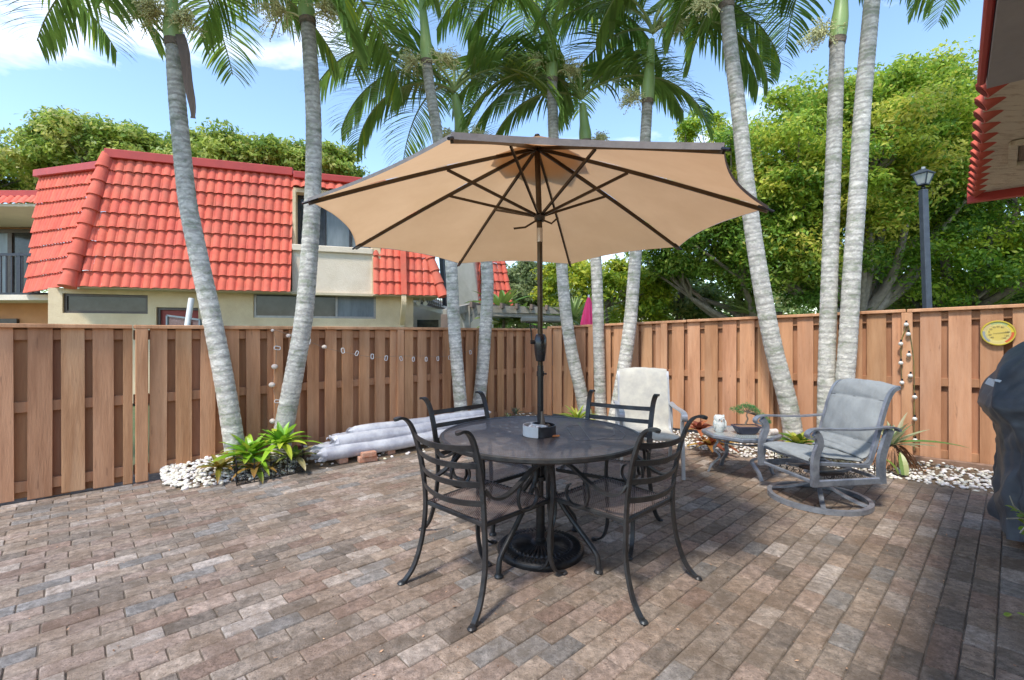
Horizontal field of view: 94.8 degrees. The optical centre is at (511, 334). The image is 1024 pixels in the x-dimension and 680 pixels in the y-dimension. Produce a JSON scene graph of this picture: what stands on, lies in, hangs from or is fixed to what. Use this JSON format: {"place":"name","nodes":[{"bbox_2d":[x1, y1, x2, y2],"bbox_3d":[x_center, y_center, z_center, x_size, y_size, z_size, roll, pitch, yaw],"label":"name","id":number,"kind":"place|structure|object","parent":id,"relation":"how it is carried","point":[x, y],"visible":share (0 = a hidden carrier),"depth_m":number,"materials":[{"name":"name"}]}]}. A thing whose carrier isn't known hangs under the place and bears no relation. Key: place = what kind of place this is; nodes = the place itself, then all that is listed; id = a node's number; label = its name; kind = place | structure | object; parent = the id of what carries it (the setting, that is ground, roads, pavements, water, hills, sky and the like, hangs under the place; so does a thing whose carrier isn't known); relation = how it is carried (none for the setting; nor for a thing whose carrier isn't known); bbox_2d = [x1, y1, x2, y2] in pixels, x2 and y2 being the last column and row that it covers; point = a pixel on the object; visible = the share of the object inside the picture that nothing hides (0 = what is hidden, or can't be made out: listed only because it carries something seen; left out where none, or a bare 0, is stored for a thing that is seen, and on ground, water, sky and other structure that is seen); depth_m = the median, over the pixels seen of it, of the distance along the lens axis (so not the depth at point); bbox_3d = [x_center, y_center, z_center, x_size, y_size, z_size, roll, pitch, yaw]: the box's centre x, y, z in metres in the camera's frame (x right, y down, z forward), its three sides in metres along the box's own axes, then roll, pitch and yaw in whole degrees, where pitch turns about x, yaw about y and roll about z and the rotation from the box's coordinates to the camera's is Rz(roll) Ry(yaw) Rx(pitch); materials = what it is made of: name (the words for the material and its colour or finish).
{"place":"outdoors","nodes":[
{"label":"outdoors","id":0,"kind":"place"},
{"bbox_2d":[133,400,552,464],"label":"ground","id":1,"kind":"structure","parent":0,"point":[148,432],"depth_m":6.69,"materials":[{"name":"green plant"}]},
{"bbox_2d":[0,129,82,203],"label":"broadleaf tree","id":2,"kind":"object","parent":1,"relation":"on","point":[11,156],"visible":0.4,"depth_m":16.84,"materials":[{"name":"green plant"}]},
{"bbox_2d":[0,105,191,265],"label":"broadleaf tree","id":3,"kind":"object","parent":1,"relation":"on","point":[59,136],"visible":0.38,"depth_m":16.48,"materials":[{"name":"green plant"}]},
{"bbox_2d":[39,0,165,66],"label":"palm tree","id":4,"kind":"object","parent":1,"relation":"on","point":[101,35],"visible":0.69,"depth_m":5.54,"materials":[{"name":"green plant"}]},
{"bbox_2d":[23,148,446,393],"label":"red roof house","id":5,"kind":"structure","parent":1,"relation":"on","point":[251,216],"depth_m":9.48,"materials":[{"name":"tile"}]},
{"bbox_2d":[0,190,105,323],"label":"balcony wing","id":6,"kind":"structure","parent":5,"relation":"attached to","point":[17,305],"depth_m":10.90,"materials":[{"name":"beige paint"}]},
{"bbox_2d":[0,229,43,292],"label":"glass door","id":7,"kind":"structure","parent":6,"relation":"in","point":[11,240],"depth_m":12.54,"materials":[{"name":"grey glass"}]},
{"bbox_2d":[64,293,147,313],"bbox_3d":[-7.766,-0.590,9.055,1.329,0.366,0.060,0,0,-19],"label":"slot window","id":8,"kind":"structure","parent":5,"relation":"in","point":[73,303],"depth_m":9.04,"materials":[{"name":"grey glass"}]},
{"bbox_2d":[161,310,197,324],"bbox_3d":[-6.656,0.420,9.474,0.662,1.820,0.040,0,0,-19],"label":"red door","id":9,"kind":"structure","parent":5,"relation":"in","point":[182,313],"depth_m":9.42,"materials":[{"name":"red wood"}]},
{"bbox_2d":[166,315,201,324],"bbox_3d":[-6.189,0.034,8.900,0.675,0.823,0.050,0,0,0],"label":"window screen","id":10,"kind":"object","parent":5,"relation":"attached to","point":[182,321],"depth_m":8.90,"materials":[{"name":"grey metal"}]},
{"bbox_2d":[184,298,194,324],"bbox_3d":[-6.100,-0.285,8.875,0.100,0.826,0.244,0,0,7],"label":"white pole","id":11,"kind":"object","parent":5,"relation":"attached to","point":[189,310],"visible":0.66,"depth_m":8.87,"materials":[{"name":"white metal"}]},
{"bbox_2d":[254,294,375,318],"bbox_3d":[-4.238,-0.621,10.251,2.451,0.529,0.060,0,0,-19],"label":"ribbon window","id":12,"kind":"structure","parent":5,"relation":"in","point":[265,305],"depth_m":10.29,"materials":[{"name":"glass"}]},
{"bbox_2d":[298,195,370,247],"bbox_3d":[-3.961,-2.466,10.556,1.538,1.147,0.064,0,0,-19],"label":"upper window","id":13,"kind":"structure","parent":5,"relation":"in","point":[333,232],"depth_m":10.52,"materials":[{"name":"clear glass"}]},
{"bbox_2d":[146,117,329,172],"bbox_3d":[-10.335,-3.268,18.479,6.736,9.426,4.837,0,0,0],"label":"broadleaf tree","id":14,"kind":"object","parent":1,"relation":"on","point":[220,144],"visible":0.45,"depth_m":16.86,"materials":[{"name":"green plant"}]},
{"bbox_2d":[279,138,369,176],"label":"broadleaf tree","id":15,"kind":"object","parent":1,"relation":"on","point":[337,161],"visible":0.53,"depth_m":17.36,"materials":[{"name":"green plant"}]},
{"bbox_2d":[41,267,818,327],"bbox_3d":[1.762,-1.179,19.733,96.342,7.348,30.382,0,0,0],"label":"distant hedge","id":16,"kind":"object","parent":1,"relation":"on","point":[787,310],"visible":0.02,"depth_m":29.29,"materials":[{"name":"green plant"}]},
{"bbox_2d":[413,258,512,327],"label":"stucco house","id":17,"kind":"structure","parent":1,"relation":"on","point":[431,312],"depth_m":14.56,"materials":[{"name":"paint"}]},
{"bbox_2d":[417,320,438,326],"bbox_3d":[-2.347,-0.121,13.175,0.747,0.607,0.036,0,0,-45],"label":"dark window","id":18,"kind":"structure","parent":17,"relation":"in","point":[420,323],"depth_m":13.15,"materials":[{"name":"black glass"}]},
{"bbox_2d":[441,302,559,327],"bbox_3d":[0.257,0.303,11.670,2.006,2.054,5.134,0,0,18],"label":"pergola","id":19,"kind":"object","parent":1,"relation":"on","point":[470,312],"visible":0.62,"depth_m":10.85,"materials":[{"name":"grey wood"}]},
{"bbox_2d":[466,289,544,327],"bbox_3d":[-0.200,0.085,12.017,2.209,2.490,2.400,0,0,-32],"label":"garden shrub","id":20,"kind":"object","parent":1,"relation":"on","point":[503,297],"visible":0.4,"depth_m":11.66,"materials":[{"name":"green plant"}]},
{"bbox_2d":[494,261,557,327],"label":"broadleaf tree","id":21,"kind":"object","parent":1,"relation":"on","point":[528,281],"visible":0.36,"depth_m":18.43,"materials":[{"name":"green plant"}]},
{"bbox_2d":[521,317,560,399],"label":"garden shed","id":22,"kind":"structure","parent":1,"relation":"on","point":[545,319],"depth_m":9.15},
{"bbox_2d":[493,261,621,327],"bbox_3d":[1.673,-1.311,26.173,10.253,5.540,7.651,0,0,0],"label":"broadleaf tree","id":23,"kind":"object","parent":1,"relation":"on","point":[610,308],"visible":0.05,"depth_m":24.32,"materials":[{"name":"green plant"}]},
{"bbox_2d":[545,294,615,324],"bbox_3d":[1.721,0.137,11.838,2.189,2.386,1.773,0,0,-32],"label":"garden shrub","id":24,"kind":"object","parent":1,"relation":"on","point":[576,313],"visible":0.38,"depth_m":11.55,"materials":[{"name":"green plant"}]},
{"bbox_2d":[580,295,592,324],"bbox_3d":[1.712,0.220,10.500,0.596,2.220,0.596,0,0,-22],"label":"closed umbrella","id":25,"kind":"object","parent":1,"relation":"on","point":[586,318],"visible":0.37,"depth_m":10.41,"materials":[{"name":"pink fabric"}]},
{"bbox_2d":[528,254,679,323],"bbox_3d":[2.943,-0.734,15.130,4.833,4.375,3.959,0,0,0],"label":"broadleaf tree","id":26,"kind":"object","parent":1,"relation":"on","point":[614,278],"visible":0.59,"depth_m":14.67,"materials":[{"name":"green plant"}]},
{"bbox_2d":[622,278,735,321],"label":"broadleaf tree","id":27,"kind":"object","parent":1,"relation":"on","point":[690,309],"visible":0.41,"depth_m":15.44,"materials":[{"name":"green plant"}]},
{"bbox_2d":[668,103,730,319],"bbox_3d":[6.062,-2.871,15.024,3.070,8.620,2.778,0,0,-34],"label":"broadleaf tree","id":28,"kind":"object","parent":1,"relation":"on","point":[688,130],"visible":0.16,"depth_m":14.60,"materials":[{"name":"green plant"}]},
{"bbox_2d":[716,292,785,317],"bbox_3d":[6.343,0.031,13.030,1.878,2.597,2.634,0,0,0],"label":"garden shrub","id":29,"kind":"object","parent":1,"relation":"on","point":[739,306],"visible":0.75,"depth_m":12.77,"materials":[{"name":"green plant"}]},
{"bbox_2d":[616,178,913,317],"bbox_3d":[6.233,-1.494,12.953,7.064,5.862,5.150,0,0,0],"label":"broadleaf tree","id":30,"kind":"object","parent":1,"relation":"on","point":[679,268],"visible":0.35,"depth_m":11.78,"materials":[{"name":"green plant"}]},
{"bbox_2d":[672,35,1018,311],"bbox_3d":[8.956,-2.997,12.434,9.343,8.862,6.990,0,0,0],"label":"broadleaf tree","id":31,"kind":"object","parent":1,"relation":"on","point":[909,133],"visible":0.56,"depth_m":10.71,"materials":[{"name":"green plant"}]},
{"bbox_2d":[772,281,1023,313],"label":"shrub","id":32,"kind":"object","parent":1,"relation":"on","point":[903,304],"visible":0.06,"depth_m":15.12,"materials":[{"name":"green plant"}]},
{"bbox_2d":[911,166,935,308],"bbox_3d":[8.061,-0.972,9.213,0.345,4.606,0.284,0,0,-25],"label":"street lamp","id":33,"kind":"object","parent":1,"relation":"on","point":[922,177],"visible":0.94,"depth_m":9.15,"materials":[{"name":"grey metal"}]},
{"bbox_2d":[843,72,1023,308],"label":"broadleaf tree","id":34,"kind":"object","parent":1,"relation":"on","point":[987,253],"visible":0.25,"depth_m":11.57,"materials":[{"name":"green plant"}]},
{"bbox_2d":[906,0,969,31],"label":"palm tree","id":35,"kind":"object","parent":1,"relation":"on","point":[954,9],"visible":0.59,"depth_m":9.67,"materials":[{"name":"green plant"}]},
{"bbox_2d":[932,286,1023,307],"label":"garden shrub","id":36,"kind":"object","parent":1,"relation":"on","point":[998,301],"visible":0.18,"depth_m":12.59,"materials":[{"name":"green plant"}]},
{"bbox_2d":[163,412,534,489],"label":"bed soil","id":37,"kind":"structure","parent":0,"point":[312,465],"depth_m":4.83,"materials":[{"name":"brown soil"}]},
{"bbox_2d":[0,0,371,463],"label":"palm tree","id":38,"kind":"object","parent":37,"relation":"on","point":[180,87],"visible":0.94,"depth_m":4.53,"materials":[{"name":"grey plant"}]},
{"bbox_2d":[195,452,241,483],"bbox_3d":[-2.648,1.198,4.276,0.375,0.192,0.415,0,0,-43],"label":"bromeliad","id":39,"kind":"object","parent":37,"relation":"on","point":[220,464],"visible":0.94,"depth_m":4.25,"materials":[{"name":"plant"}]},
{"bbox_2d":[211,421,322,483],"bbox_3d":[-2.367,1.100,4.504,0.994,0.473,0.808,0,0,0],"label":"bromeliad","id":40,"kind":"object","parent":37,"relation":"on","point":[249,450],"visible":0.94,"depth_m":4.48,"materials":[{"name":"green plant"}]},
{"bbox_2d":[292,445,305,456],"bbox_3d":[-2.227,1.225,4.900,0.150,0.150,0.148,0,0,0],"label":"gazing ball","id":41,"kind":"object","parent":37,"relation":"on","point":[299,447],"visible":0.28,"depth_m":4.87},
{"bbox_2d":[178,0,446,457],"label":"palm tree","id":42,"kind":"object","parent":37,"relation":"on","point":[287,408],"visible":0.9,"depth_m":4.87,"materials":[{"name":"grey plant"}]},
{"bbox_2d":[336,458,347,463],"bbox_3d":[-1.802,1.303,4.938,0.095,0.052,0.200,0,0,-41],"label":"brick","id":43,"kind":"object","parent":37,"relation":"on","point":[343,460],"visible":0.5,"depth_m":4.86,"materials":[{"name":"brown brick"}]},
{"bbox_2d":[160,413,535,490],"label":"cream pebbles","id":44,"kind":"object","parent":37,"relation":"on","point":[175,475],"visible":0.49,"depth_m":4.30,"materials":[{"name":"white stone"}]},
{"bbox_2d":[385,450,394,454],"bbox_3d":[-1.404,1.303,5.288,0.200,0.052,0.095,0,0,43],"label":"brick","id":45,"kind":"object","parent":37,"relation":"on","point":[390,452],"visible":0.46,"depth_m":5.21,"materials":[{"name":"brown brick"}]},
{"bbox_2d":[305,409,490,462],"bbox_3d":[-1.190,1.136,5.545,2.370,0.306,0.406,0,0,-41],"label":"plastic roll bundle","id":46,"kind":"object","parent":37,"relation":"on","point":[377,437],"visible":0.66,"depth_m":5.15,"materials":[{"name":"white plastic"}]},
{"bbox_2d":[280,0,560,411],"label":"palm tree","id":47,"kind":"object","parent":37,"relation":"on","point":[426,62],"visible":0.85,"depth_m":6.24,"materials":[{"name":"green plant"}]},
{"bbox_2d":[503,407,524,416],"bbox_3d":[0.028,1.147,6.946,0.323,0.165,0.386,0,0,43],"label":"spiky succulent","id":48,"kind":"object","parent":37,"relation":"on","point":[514,410],"visible":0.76,"depth_m":6.94,"materials":[{"name":"green plant"}]},
{"bbox_2d":[0,0,1022,326],"label":"sky","id":49,"kind":"structure","parent":0,"point":[135,89],"materials":[{"name":"blue"}]},
{"bbox_2d":[0,411,1023,679],"bbox_3d":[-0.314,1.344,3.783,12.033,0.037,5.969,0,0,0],"label":"paving","id":50,"kind":"structure","parent":0,"point":[326,583],"depth_m":2.49,"materials":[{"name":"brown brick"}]},
{"bbox_2d":[0,323,132,502],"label":"wooden fence","id":51,"kind":"object","parent":50,"relation":"on","point":[66,408],"visible":1,"depth_m":3.90,"materials":[{"name":"brown wood"}]},
{"bbox_2d":[233,443,303,485],"bbox_3d":[-2.362,1.210,4.612,0.638,0.239,0.748,0,0,-34],"label":"wire edging","id":52,"kind":"object","parent":50,"relation":"on","point":[245,474],"visible":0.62,"depth_m":4.32,"materials":[{"name":"black metal"}]},
{"bbox_2d":[133,325,535,482],"bbox_3d":[-1.518,0.607,5.954,5.107,1.416,0.125,0,0,-43],"label":"wooden fence","id":53,"kind":"object","parent":50,"relation":"on","point":[341,392],"visible":0.65,"depth_m":5.27,"materials":[{"name":"brown wood"}]},
{"bbox_2d":[269,329,474,423],"bbox_3d":[-1.490,0.435,5.860,2.832,0.988,0.058,0,0,-43],"label":"shell garland","id":54,"kind":"object","parent":53,"relation":"attached to","point":[272,384],"visible":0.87,"depth_m":5.01},
{"bbox_2d":[357,450,377,462],"bbox_3d":[-1.508,1.274,4.929,0.190,0.108,0.123,0,0,-29],"label":"loose brick","id":55,"kind":"object","parent":50,"relation":"on","point":[367,456],"visible":1,"depth_m":4.89,"materials":[{"name":"orange brick"}]},
{"bbox_2d":[299,12,583,409],"bbox_3d":[-0.948,-1.610,7.510,4.152,5.953,2.875,0,0,0],"label":"palm tree","id":56,"kind":"object","parent":50,"relation":"on","point":[478,61],"visible":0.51,"depth_m":6.79,"materials":[{"name":"green plant"}]},
{"bbox_2d":[393,416,567,631],"bbox_3d":[-0.165,0.880,2.551,0.608,0.900,0.774,0,0,44],"label":"dining chair","id":57,"kind":"object","parent":50,"relation":"on","point":[482,522],"visible":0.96,"depth_m":2.40,"materials":[{"name":"black metal"}]},
{"bbox_2d":[418,391,545,566],"bbox_3d":[-0.189,0.880,3.171,0.608,0.900,0.774,0,0,-44],"label":"dining chair","id":58,"kind":"object","parent":50,"relation":"on","point":[439,454],"visible":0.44,"depth_m":3.17,"materials":[{"name":"black metal"}]},
{"bbox_2d":[12,457,1022,679],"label":"paving debris","id":59,"kind":"object","parent":50,"relation":"on","point":[510,572],"visible":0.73,"depth_m":2.35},
{"bbox_2d":[532,329,546,413],"bbox_3d":[0.480,0.610,7.760,0.340,1.400,0.030,0,0,5],"label":"fence post","id":60,"kind":"object","parent":50,"relation":"on","point":[534,382],"visible":0.24,"depth_m":7.75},
{"bbox_2d":[497,500,583,571],"bbox_3d":[0.175,1.167,2.900,0.530,0.325,0.530,0,0,0],"label":"umbrella base","id":61,"kind":"object","parent":50,"relation":"on","point":[527,549],"visible":0.88,"depth_m":2.81,"materials":[{"name":"black metal"}]},
{"bbox_2d":[302,132,774,496],"bbox_3d":[0.084,0.021,2.900,2.488,2.517,2.517,0,0,0],"label":"patio umbrella","id":62,"kind":"object","parent":61,"relation":"on","point":[537,199],"visible":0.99,"depth_m":2.94,"materials":[{"name":"fabric"}]},
{"bbox_2d":[440,416,643,579],"bbox_3d":[0.175,0.967,2.900,1.228,0.726,1.228,0,0,0],"label":"patio table","id":63,"kind":"object","parent":50,"relation":"on","point":[577,441],"visible":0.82,"depth_m":2.70,"materials":[{"name":"black metal"}]},
{"bbox_2d":[523,421,546,437],"bbox_3d":[0.131,0.574,2.842,0.131,0.063,0.197,0,0,-11],"label":"planter","id":64,"kind":"object","parent":63,"relation":"on","point":[530,429],"visible":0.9,"depth_m":2.78,"materials":[{"name":"ceramic"}]},
{"bbox_2d":[532,411,555,437],"bbox_3d":[0.199,0.536,2.848,0.131,0.138,0.197,0,0,-11],"label":"planter","id":65,"kind":"object","parent":63,"relation":"on","point":[549,431],"visible":0.77,"depth_m":2.77,"materials":[{"name":"stone"}]},
{"bbox_2d":[421,0,673,418],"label":"palm tree","id":66,"kind":"object","parent":50,"relation":"on","point":[454,9],"visible":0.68,"depth_m":6.93,"materials":[{"name":"plant"}]},
{"bbox_2d":[442,30,716,421],"bbox_3d":[0.973,-1.587,7.561,4.083,5.885,2.991,0,0,0],"label":"palm tree","id":67,"kind":"object","parent":50,"relation":"on","point":[609,66],"visible":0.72,"depth_m":7.00,"materials":[{"name":"green plant"}]},
{"bbox_2d":[553,389,662,559],"bbox_3d":[0.651,0.880,3.250,0.608,0.900,0.774,0,0,32],"label":"dining chair","id":68,"kind":"object","parent":50,"relation":"on","point":[648,435],"visible":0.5,"depth_m":3.31,"materials":[{"name":"black metal"}]},
{"bbox_2d":[538,415,707,625],"bbox_3d":[0.587,0.880,2.599,0.608,0.900,0.774,0,0,-44],"label":"dining chair","id":69,"kind":"object","parent":50,"relation":"on","point":[631,483],"visible":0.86,"depth_m":2.45,"materials":[{"name":"black metal"}]},
{"bbox_2d":[613,367,687,479],"bbox_3d":[1.333,0.835,4.641,0.600,0.981,0.764,0,0,8],"label":"sling chair","id":70,"kind":"object","parent":50,"relation":"on","point":[639,386],"visible":0.69,"depth_m":4.87,"materials":[{"name":"white fabric"}]},
{"bbox_2d":[685,420,738,454],"bbox_3d":[2.187,1.125,5.231,0.587,0.323,0.569,0,0,0],"label":"bromeliad","id":71,"kind":"object","parent":50,"relation":"on","point":[710,442],"visible":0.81,"depth_m":5.16,"materials":[{"name":"red plant"}]},
{"bbox_2d":[701,426,781,481],"bbox_3d":[2.176,1.128,4.478,0.650,0.410,0.653,0,0,0],"label":"side table","id":72,"kind":"object","parent":50,"relation":"on","point":[728,434],"visible":0.72,"depth_m":4.34,"materials":[{"name":"silver metal"}]},
{"bbox_2d":[713,415,726,431],"bbox_3d":[1.980,0.842,4.499,0.124,0.162,0.112,0,0,0],"label":"owl figurine","id":73,"kind":"object","parent":72,"relation":"on","point":[719,423],"visible":1,"depth_m":4.46,"materials":[{"name":"white ceramic"}]},
{"bbox_2d":[730,402,770,434],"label":"bonsai tree","id":74,"kind":"object","parent":72,"relation":"on","point":[748,429],"visible":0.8,"depth_m":4.38,"materials":[{"name":"green plant"}]},
{"bbox_2d":[768,429,778,434],"bbox_3d":[2.400,0.895,4.340,0.082,0.056,0.056,0,0,-14],"label":"candle","id":75,"kind":"object","parent":72,"relation":"on","point":[773,432],"visible":0.8,"depth_m":4.32,"materials":[{"name":"white wax"}]},
{"bbox_2d":[547,304,1023,464],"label":"wooden fence","id":76,"kind":"object","parent":50,"relation":"on","point":[713,367],"visible":0.45,"depth_m":5.46,"materials":[{"name":"brown wood"}]},
{"bbox_2d":[898,320,917,449],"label":"string lights","id":77,"kind":"object","parent":76,"relation":"hanging from","point":[910,375],"visible":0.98,"depth_m":4.85},
{"bbox_2d":[980,320,1015,345],"bbox_3d":[4.624,-0.015,4.480,0.240,0.240,0.019,0,0,39],"label":"wall thermometer","id":78,"kind":"object","parent":76,"relation":"attached to","point":[998,333],"depth_m":4.48,"materials":[{"name":"yellow metal"}]},
{"bbox_2d":[774,452,874,479],"bbox_3d":[2.896,1.237,4.359,0.816,0.166,0.243,0,0,24],"label":"wire edging","id":79,"kind":"object","parent":50,"relation":"on","point":[860,475],"visible":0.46,"depth_m":4.30,"materials":[{"name":"black metal"}]},
{"bbox_2d":[752,378,901,516],"bbox_3d":[2.522,0.847,3.807,0.829,0.962,0.724,0,0,-8],"label":"swivel rocker","id":80,"kind":"object","parent":50,"relation":"on","point":[852,420],"visible":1,"depth_m":3.68,"materials":[{"name":"silver metal"}]},
{"bbox_2d":[967,0,1023,203],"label":"roof eave","id":81,"kind":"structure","parent":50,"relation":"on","point":[996,166],"depth_m":1.85,"materials":[{"name":"tile"}]},
{"bbox_2d":[977,341,1023,541],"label":"covered grill","id":82,"kind":"object","parent":50,"relation":"on","point":[1000,401],"visible":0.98,"depth_m":2.88,"materials":[{"name":"black fabric"}]},
{"bbox_2d":[1005,496,1023,534],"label":"twiggy shrub","id":83,"kind":"object","parent":50,"relation":"on","point":[1020,515],"visible":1,"depth_m":2.23,"materials":[{"name":"green plant"}]},
{"bbox_2d":[535,414,993,492],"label":"bed soil","id":84,"kind":"structure","parent":0,"point":[965,477],"depth_m":4.51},
{"bbox_2d":[560,405,597,419],"bbox_3d":[0.887,1.113,6.380,0.654,0.299,0.695,0,0,0],"label":"bromeliad","id":85,"kind":"object","parent":84,"relation":"on","point":[576,414],"visible":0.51,"depth_m":6.39,"materials":[{"name":"green plant"}]},
{"bbox_2d":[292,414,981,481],"bbox_3d":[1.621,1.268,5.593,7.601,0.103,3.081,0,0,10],"label":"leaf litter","id":86,"kind":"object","parent":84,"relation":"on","point":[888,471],"visible":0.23,"depth_m":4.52,"materials":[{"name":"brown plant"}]},
{"bbox_2d":[518,0,803,422],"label":"palm tree","id":87,"kind":"object","parent":84,"relation":"on","point":[766,54],"visible":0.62,"depth_m":6.54,"materials":[{"name":"green plant"}]},
{"bbox_2d":[549,0,862,443],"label":"palm tree","id":88,"kind":"object","parent":84,"relation":"on","point":[783,385],"visible":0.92,"depth_m":5.30,"materials":[{"name":"grey plant"}]},
{"bbox_2d":[779,431,813,444],"bbox_3d":[3.146,1.143,4.913,0.820,0.297,0.520,0,0,38],"label":"bromeliad","id":89,"kind":"object","parent":84,"relation":"on","point":[799,438],"visible":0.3,"depth_m":4.96,"materials":[{"name":"green plant"}]},
{"bbox_2d":[662,0,954,427],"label":"palm tree","id":90,"kind":"object","parent":84,"relation":"on","point":[837,33],"visible":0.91,"depth_m":5.13,"materials":[{"name":"grey plant"}]},
{"bbox_2d":[644,430,993,492],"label":"white pebbles","id":91,"kind":"object","parent":84,"relation":"on","point":[977,480],"visible":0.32,"depth_m":4.43,"materials":[{"name":"white stone"}]},
{"bbox_2d":[835,0,880,380],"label":"palm tree","id":92,"kind":"object","parent":84,"relation":"on","point":[846,362],"visible":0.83,"depth_m":4.96,"materials":[{"name":"grey plant"}]},
{"bbox_2d":[778,440,992,470],"bbox_3d":[3.972,1.285,4.960,3.800,0.090,0.050,0,0,39],"label":"bed edging","id":93,"kind":"object","parent":84,"relation":"on","point":[973,465],"depth_m":4.63,"materials":[{"name":"beige stone"}]},
{"bbox_2d":[872,413,967,474],"bbox_3d":[3.798,1.104,4.610,0.660,0.633,0.834,0,0,-28],"label":"variegated yucca","id":94,"kind":"object","parent":84,"relation":"on","point":[895,459],"visible":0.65,"depth_m":4.54,"materials":[{"name":"green plant"}]}
]}

